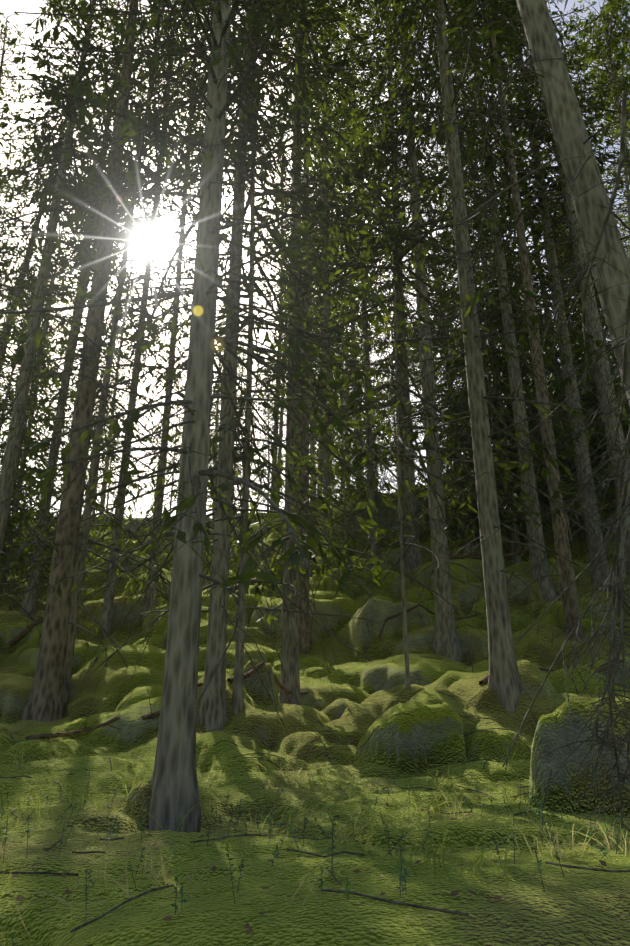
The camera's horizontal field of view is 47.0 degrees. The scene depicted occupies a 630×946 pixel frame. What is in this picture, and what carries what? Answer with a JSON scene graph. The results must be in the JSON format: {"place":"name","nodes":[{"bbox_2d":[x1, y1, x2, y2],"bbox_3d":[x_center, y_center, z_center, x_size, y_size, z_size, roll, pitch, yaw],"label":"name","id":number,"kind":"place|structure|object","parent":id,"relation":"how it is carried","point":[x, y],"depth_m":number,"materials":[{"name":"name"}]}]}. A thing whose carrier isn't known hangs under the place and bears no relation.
{"place":"outdoors","nodes":[
{"label":"outdoors","id":0,"kind":"place"},
{"bbox_2d":[0,469,629,945],"bbox_3d":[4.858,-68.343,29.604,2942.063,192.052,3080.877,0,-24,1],"label":"forest ground","id":1,"kind":"structure","parent":0,"point":[574,907],"depth_m":5.82,"materials":[{"name":"plant"}]},
{"bbox_2d":[0,265,17,441],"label":"spruce","id":2,"kind":"object","parent":1,"relation":"on","point":[3,324],"depth_m":58.83,"materials":[{"name":"green plant"}]},
{"bbox_2d":[0,221,26,288],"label":"spruce","id":3,"kind":"object","parent":1,"relation":"on","point":[5,256],"depth_m":24.28,"materials":[{"name":"green plant"}]},
{"bbox_2d":[0,9,49,434],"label":"spruce","id":4,"kind":"object","parent":1,"relation":"on","point":[7,72],"depth_m":35.43,"materials":[{"name":"green plant"}]},
{"bbox_2d":[0,278,50,609],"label":"young spruce","id":5,"kind":"object","parent":1,"relation":"on","point":[4,405],"depth_m":19.02,"materials":[{"name":"green plant"}]},
{"bbox_2d":[2,270,67,385],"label":"spruce","id":6,"kind":"object","parent":1,"relation":"on","point":[19,323],"depth_m":62.70,"materials":[{"name":"green plant"}]},
{"bbox_2d":[0,298,70,557],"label":"young spruce","id":7,"kind":"object","parent":1,"relation":"on","point":[21,446],"depth_m":22.58,"materials":[{"name":"green plant"}]},
{"bbox_2d":[0,215,83,588],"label":"young spruce","id":8,"kind":"object","parent":1,"relation":"on","point":[10,526],"depth_m":20.66,"materials":[{"name":"green plant"}]},
{"bbox_2d":[0,46,99,458],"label":"spruce","id":9,"kind":"object","parent":1,"relation":"on","point":[3,342],"depth_m":30.65,"materials":[{"name":"green plant"}]},
{"bbox_2d":[0,331,104,601],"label":"young spruce","id":10,"kind":"object","parent":1,"relation":"on","point":[43,448],"depth_m":18.35,"materials":[{"name":"green plant"}]},
{"bbox_2d":[0,0,155,645],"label":"spruce","id":11,"kind":"object","parent":1,"relation":"on","point":[13,442],"depth_m":18.67,"materials":[{"name":"green plant"}]},
{"bbox_2d":[0,0,168,618],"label":"spruce","id":12,"kind":"object","parent":1,"relation":"on","point":[60,412],"depth_m":19.79,"materials":[{"name":"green plant"}]},
{"bbox_2d":[23,157,167,509],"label":"spruce","id":13,"kind":"object","parent":1,"relation":"on","point":[137,244],"depth_m":54.45,"materials":[{"name":"green plant"}]},
{"bbox_2d":[82,365,114,515],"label":"spruce","id":14,"kind":"object","parent":1,"relation":"on","point":[99,459],"depth_m":72.08,"materials":[{"name":"green plant"}]},
{"bbox_2d":[87,309,121,528],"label":"spruce","id":15,"kind":"object","parent":1,"relation":"on","point":[97,405],"depth_m":29.68,"materials":[{"name":"green plant"}]},
{"bbox_2d":[0,0,209,721],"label":"tree","id":16,"kind":"object","parent":1,"relation":"on","point":[46,701],"depth_m":12.56,"materials":[{"name":"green plant"}]},
{"bbox_2d":[97,404,120,513],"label":"spruce","id":17,"kind":"object","parent":1,"relation":"on","point":[108,493],"depth_m":69.17,"materials":[{"name":"green plant"}]},
{"bbox_2d":[0,0,224,702],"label":"spruce","id":18,"kind":"object","parent":1,"relation":"on","point":[105,386],"depth_m":14.44,"materials":[{"name":"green plant"}]},
{"bbox_2d":[86,255,147,515],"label":"spruce","id":19,"kind":"object","parent":1,"relation":"on","point":[103,500],"depth_m":58.05,"materials":[{"name":"green plant"}]},
{"bbox_2d":[31,0,224,637],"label":"spruce","id":20,"kind":"object","parent":1,"relation":"on","point":[106,620],"depth_m":18.96,"materials":[{"name":"green plant"}]},
{"bbox_2d":[145,415,167,515],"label":"spruce","id":21,"kind":"object","parent":1,"relation":"on","point":[152,500],"depth_m":64.64,"materials":[{"name":"green plant"}]},
{"bbox_2d":[85,5,245,610],"bbox_3d":[-3.903,-8.240,21.470,4.590,25.600,4.574,0,-24,1],"label":"spruce","id":22,"kind":"object","parent":1,"relation":"on","point":[149,601],"depth_m":19.74,"materials":[{"name":"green plant"}]},
{"bbox_2d":[162,360,184,511],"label":"spruce","id":23,"kind":"object","parent":1,"relation":"on","point":[173,475],"depth_m":59.82,"materials":[{"name":"green plant"}]},
{"bbox_2d":[170,358,215,487],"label":"spruce","id":24,"kind":"object","parent":1,"relation":"on","point":[181,430],"depth_m":74.18,"materials":[{"name":"green plant"}]},
{"bbox_2d":[49,0,378,730],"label":"spruce","id":25,"kind":"object","parent":1,"relation":"on","point":[212,714],"depth_m":9.98,"materials":[{"name":"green plant"}]},
{"bbox_2d":[207,315,236,517],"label":"spruce","id":26,"kind":"object","parent":1,"relation":"on","point":[217,411],"depth_m":70.55,"materials":[{"name":"green plant"}]},
{"bbox_2d":[209,278,244,493],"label":"spruce","id":27,"kind":"object","parent":1,"relation":"on","point":[219,400],"depth_m":55.00,"materials":[{"name":"green plant"}]},
{"bbox_2d":[0,0,460,832],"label":"spruce","id":28,"kind":"object","parent":1,"relation":"on","point":[174,784],"depth_m":5.90,"materials":[{"name":"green plant"}]},
{"bbox_2d":[61,0,401,714],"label":"spruce","id":29,"kind":"object","parent":1,"relation":"on","point":[237,701],"depth_m":10.76,"materials":[{"name":"green plant"}]},
{"bbox_2d":[206,306,257,511],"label":"spruce","id":30,"kind":"object","parent":1,"relation":"on","point":[220,402],"depth_m":60.88,"materials":[{"name":"green plant"}]},
{"bbox_2d":[208,327,259,512],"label":"spruce","id":31,"kind":"object","parent":1,"relation":"on","point":[241,384],"depth_m":45.77,"materials":[{"name":"green plant"}]},
{"bbox_2d":[234,401,266,512],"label":"spruce","id":32,"kind":"object","parent":1,"relation":"on","point":[250,466],"depth_m":71.09,"materials":[{"name":"green plant"}]},
{"bbox_2d":[252,368,284,512],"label":"spruce","id":33,"kind":"object","parent":1,"relation":"on","point":[269,458],"depth_m":47.08,"materials":[{"name":"green plant"}]},
{"bbox_2d":[253,261,287,512],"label":"spruce","id":34,"kind":"object","parent":1,"relation":"on","point":[280,431],"depth_m":57.18,"materials":[{"name":"green plant"}]},
{"bbox_2d":[236,116,315,510],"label":"spruce","id":35,"kind":"object","parent":1,"relation":"on","point":[264,393],"depth_m":34.66,"materials":[{"name":"green plant"}]},
{"bbox_2d":[175,0,413,704],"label":"spruce","id":36,"kind":"object","parent":1,"relation":"on","point":[290,664],"depth_m":13.04,"materials":[{"name":"green plant"}]},
{"bbox_2d":[276,173,322,512],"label":"spruce","id":37,"kind":"object","parent":1,"relation":"on","point":[309,340],"depth_m":29.86,"materials":[{"name":"green plant"}]},
{"bbox_2d":[309,398,317,499],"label":"spruce","id":38,"kind":"object","parent":1,"relation":"on","point":[315,443],"depth_m":53.71,"materials":[{"name":"green plant"}]},
{"bbox_2d":[225,0,402,653],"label":"pine","id":39,"kind":"object","parent":1,"relation":"on","point":[303,631],"depth_m":16.09,"materials":[{"name":"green plant"}]},
{"bbox_2d":[281,230,346,501],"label":"spruce","id":40,"kind":"object","parent":1,"relation":"on","point":[312,442],"depth_m":44.24,"materials":[{"name":"green plant"}]},
{"bbox_2d":[0,691,629,945],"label":"forest grass","id":41,"kind":"structure","parent":1,"relation":"on","point":[408,839],"depth_m":4.09,"materials":[{"name":"green plant"}]},
{"bbox_2d":[0,687,629,945],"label":"bilberry sprigs","id":42,"kind":"object","parent":1,"relation":"on","point":[401,876],"depth_m":3.46,"materials":[{"name":"green plant"}]},
{"bbox_2d":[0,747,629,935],"bbox_3d":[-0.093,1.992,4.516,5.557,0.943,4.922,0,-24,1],"label":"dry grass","id":43,"kind":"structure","parent":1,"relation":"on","point":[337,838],"depth_m":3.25,"materials":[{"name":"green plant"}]},
{"bbox_2d":[9,538,624,740],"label":"fallen logs","id":44,"kind":"object","parent":1,"relation":"on","point":[23,633],"depth_m":10.07,"materials":[{"name":"brown wood"}]},
{"bbox_2d":[279,190,359,506],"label":"spruce","id":45,"kind":"object","parent":1,"relation":"on","point":[321,457],"depth_m":41.13,"materials":[{"name":"green plant"}]},
{"bbox_2d":[273,98,379,494],"bbox_3d":[0.505,-10.201,37.038,5.644,27.787,5.231,7,-24,-17],"label":"spruce","id":46,"kind":"object","parent":1,"relation":"on","point":[319,302],"depth_m":35.81,"materials":[{"name":"green plant"}]},
{"bbox_2d":[255,0,398,570],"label":"spruce","id":47,"kind":"object","parent":1,"relation":"on","point":[327,478],"depth_m":23.39,"materials":[{"name":"green plant"}]},
{"bbox_2d":[279,194,378,497],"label":"spruce","id":48,"kind":"object","parent":1,"relation":"on","point":[318,374],"depth_m":50.44,"materials":[{"name":"green plant"}]},
{"bbox_2d":[317,323,353,499],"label":"spruce","id":49,"kind":"object","parent":1,"relation":"on","point":[340,407],"depth_m":38.68,"materials":[{"name":"green plant"}]},
{"bbox_2d":[311,412,381,588],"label":"young spruce","id":50,"kind":"object","parent":1,"relation":"on","point":[339,514],"depth_m":18.66,"materials":[{"name":"green plant"}]},
{"bbox_2d":[332,305,364,494],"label":"spruce","id":51,"kind":"object","parent":1,"relation":"on","point":[344,395],"depth_m":67.62,"materials":[{"name":"green plant"}]},
{"bbox_2d":[312,49,393,488],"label":"spruce","id":52,"kind":"object","parent":1,"relation":"on","point":[354,385],"depth_m":31.37,"materials":[{"name":"green plant"}]},
{"bbox_2d":[301,6,418,566],"bbox_3d":[1.437,-8.271,24.948,4.091,24.600,4.613,0,-24,1],"label":"spruce","id":53,"kind":"object","parent":1,"relation":"on","point":[369,440],"depth_m":23.58,"materials":[{"name":"green plant"}]},
{"bbox_2d":[338,334,381,489],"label":"spruce","id":54,"kind":"object","parent":1,"relation":"on","point":[365,435],"depth_m":69.31,"materials":[{"name":"green plant"}]},
{"bbox_2d":[311,243,423,504],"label":"young spruce","id":55,"kind":"object","parent":1,"relation":"on","point":[361,449],"depth_m":24.12,"materials":[{"name":"green plant"}]},
{"bbox_2d":[361,361,394,491],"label":"spruce","id":56,"kind":"object","parent":1,"relation":"on","point":[378,443],"depth_m":54.21,"materials":[{"name":"green plant"}]},
{"bbox_2d":[330,0,467,574],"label":"spruce","id":57,"kind":"object","parent":1,"relation":"on","point":[414,556],"depth_m":22.96,"materials":[{"name":"green plant"}]},
{"bbox_2d":[363,206,436,488],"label":"spruce","id":58,"kind":"object","parent":1,"relation":"on","point":[416,371],"depth_m":34.16,"materials":[{"name":"green plant"}]},
{"bbox_2d":[377,366,422,492],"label":"spruce","id":59,"kind":"object","parent":1,"relation":"on","point":[392,454],"depth_m":73.56,"materials":[{"name":"green plant"}]},
{"bbox_2d":[382,312,427,489],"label":"spruce","id":60,"kind":"object","parent":1,"relation":"on","point":[416,423],"depth_m":60.82,"materials":[{"name":"green plant"}]},
{"bbox_2d":[254,160,558,689],"bbox_3d":[1.421,-1.148,10.764,4.573,9.600,4.174,9,-25,-20],"label":"young tree","id":61,"kind":"object","parent":1,"relation":"on","point":[371,186],"depth_m":11.32,"materials":[{"name":"green plant"}]},
{"bbox_2d":[409,316,445,438],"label":"spruce","id":62,"kind":"object","parent":1,"relation":"on","point":[420,366],"depth_m":73.97,"materials":[{"name":"green plant"}]},
{"bbox_2d":[325,0,539,662],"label":"spruce","id":63,"kind":"object","parent":1,"relation":"on","point":[440,645],"depth_m":16.97,"materials":[{"name":"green plant"}]},
{"bbox_2d":[409,198,469,488],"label":"spruce","id":64,"kind":"object","parent":1,"relation":"on","point":[439,224],"depth_m":30.20,"materials":[{"name":"green plant"}]},
{"bbox_2d":[406,37,529,480],"bbox_3d":[6.727,-10.689,34.312,6.326,28.920,6.120,8,-25,-19],"label":"spruce","id":65,"kind":"object","parent":1,"relation":"on","point":[429,290],"depth_m":33.49,"materials":[{"name":"green plant"}]},
{"bbox_2d":[382,251,554,552],"bbox_3d":[4.316,-2.684,22.646,4.349,12.295,4.652,-21,-31,40],"label":"young spruce","id":66,"kind":"object","parent":1,"relation":"on","point":[456,456],"depth_m":21.37,"materials":[{"name":"green plant"}]},
{"bbox_2d":[429,323,518,554],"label":"young spruce","id":67,"kind":"object","parent":1,"relation":"on","point":[448,510],"depth_m":21.27,"materials":[{"name":"green plant"}]},
{"bbox_2d":[325,0,629,711],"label":"spruce","id":68,"kind":"object","parent":1,"relation":"on","point":[504,681],"depth_m":10.72,"materials":[{"name":"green plant"}]},
{"bbox_2d":[413,187,541,515],"bbox_3d":[5.210,-4.762,24.019,4.173,14.039,4.374,10,-25,-22],"label":"young spruce","id":69,"kind":"object","parent":1,"relation":"on","point":[450,367],"depth_m":22.67,"materials":[{"name":"green plant"}]},
{"bbox_2d":[427,29,561,563],"bbox_3d":[5.779,-8.016,25.247,3.811,24.648,3.533,12,-27,-22],"label":"spruce","id":70,"kind":"object","parent":1,"relation":"on","point":[514,535],"depth_m":23.02,"materials":[{"name":"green plant"}]},
{"bbox_2d":[469,147,547,441],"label":"spruce","id":71,"kind":"object","parent":1,"relation":"on","point":[493,269],"depth_m":37.05,"materials":[{"name":"green plant"}]},
{"bbox_2d":[440,254,579,539],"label":"young spruce","id":72,"kind":"object","parent":1,"relation":"on","point":[504,389],"depth_m":21.56,"materials":[{"name":"green plant"}]},
{"bbox_2d":[425,0,610,602],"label":"spruce","id":73,"kind":"object","parent":1,"relation":"on","point":[540,570],"depth_m":20.11,"materials":[{"name":"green plant"}]},
{"bbox_2d":[425,0,618,641],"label":"spruce","id":74,"kind":"object","parent":1,"relation":"on","point":[569,603],"depth_m":17.09,"materials":[{"name":"brown wood"}]},
{"bbox_2d":[497,244,548,426],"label":"spruce","id":75,"kind":"object","parent":1,"relation":"on","point":[518,344],"depth_m":53.29,"materials":[{"name":"green plant"}]},
{"bbox_2d":[417,0,629,770],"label":"spruce","id":76,"kind":"object","parent":1,"relation":"on","point":[578,158],"depth_m":6.87,"materials":[{"name":"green plant"}]},
{"bbox_2d":[487,256,574,500],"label":"young spruce","id":77,"kind":"object","parent":1,"relation":"on","point":[532,375],"depth_m":22.40,"materials":[{"name":"green plant"}]},
{"bbox_2d":[471,199,604,512],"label":"young spruce","id":78,"kind":"object","parent":1,"relation":"on","point":[506,384],"depth_m":22.54,"materials":[{"name":"green plant"}]},
{"bbox_2d":[466,0,629,592],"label":"spruce","id":79,"kind":"object","parent":1,"relation":"on","point":[551,257],"depth_m":20.03,"materials":[{"name":"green plant"}]},
{"bbox_2d":[469,83,629,540],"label":"tree","id":80,"kind":"object","parent":1,"relation":"on","point":[592,441],"depth_m":22.41,"materials":[{"name":"green plant"}]},
{"bbox_2d":[474,0,629,585],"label":"spruce","id":81,"kind":"object","parent":1,"relation":"on","point":[595,314],"depth_m":20.18,"materials":[{"name":"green plant"}]},
{"bbox_2d":[490,154,629,529],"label":"young spruce","id":82,"kind":"object","parent":1,"relation":"on","point":[568,440],"depth_m":22.00,"materials":[{"name":"green plant"}]},
{"bbox_2d":[529,90,629,831],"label":"young spruce","id":83,"kind":"object","parent":1,"relation":"on","point":[620,560],"depth_m":2.81,"materials":[{"name":"plant"}]},
{"bbox_2d":[535,193,629,563],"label":"young spruce","id":84,"kind":"object","parent":1,"relation":"on","point":[582,361],"depth_m":21.48,"materials":[{"name":"green plant"}]},
{"bbox_2d":[548,393,621,547],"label":"young spruce","id":85,"kind":"object","parent":1,"relation":"on","point":[606,512],"depth_m":20.46,"materials":[{"name":"green plant"}]},
{"bbox_2d":[548,316,622,507],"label":"young spruce","id":86,"kind":"object","parent":1,"relation":"on","point":[575,476],"depth_m":21.42,"materials":[{"name":"green plant"}]},
{"bbox_2d":[552,157,620,397],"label":"spruce","id":87,"kind":"object","parent":1,"relation":"on","point":[599,308],"depth_m":24.48,"materials":[{"name":"green plant"}]},
{"bbox_2d":[544,173,629,496],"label":"young spruce","id":88,"kind":"object","parent":1,"relation":"on","point":[574,340],"depth_m":22.23,"materials":[{"name":"green plant"}]},
{"bbox_2d":[559,0,629,259],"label":"spruce","id":89,"kind":"object","parent":1,"relation":"on","point":[620,59],"depth_m":36.41,"materials":[{"name":"green plant"}]},
{"bbox_2d":[596,89,629,419],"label":"spruce","id":90,"kind":"object","parent":1,"relation":"on","point":[627,192],"depth_m":44.36,"materials":[{"name":"green plant"}]},
{"bbox_2d":[616,16,629,254],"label":"spruce","id":91,"kind":"object","parent":1,"relation":"on","point":[626,48],"depth_m":32.29,"materials":[{"name":"green plant"}]},
{"bbox_2d":[616,212,629,376],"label":"spruce","id":92,"kind":"object","parent":1,"relation":"on","point":[623,239],"depth_m":61.45,"materials":[{"name":"green plant"}]},
{"bbox_2d":[619,191,629,258],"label":"spruce","id":93,"kind":"object","parent":1,"relation":"on","point":[625,242],"depth_m":53.78,"materials":[{"name":"green plant"}]},
{"bbox_2d":[0,686,629,935],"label":"fallen twigs","id":94,"kind":"object","parent":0,"point":[213,869],"depth_m":3.31,"materials":[{"name":"brown wood"}]},
{"bbox_2d":[0,0,629,518],"label":"sky","id":95,"kind":"structure","parent":0,"point":[6,6],"materials":[{"name":"white"}]}
]}

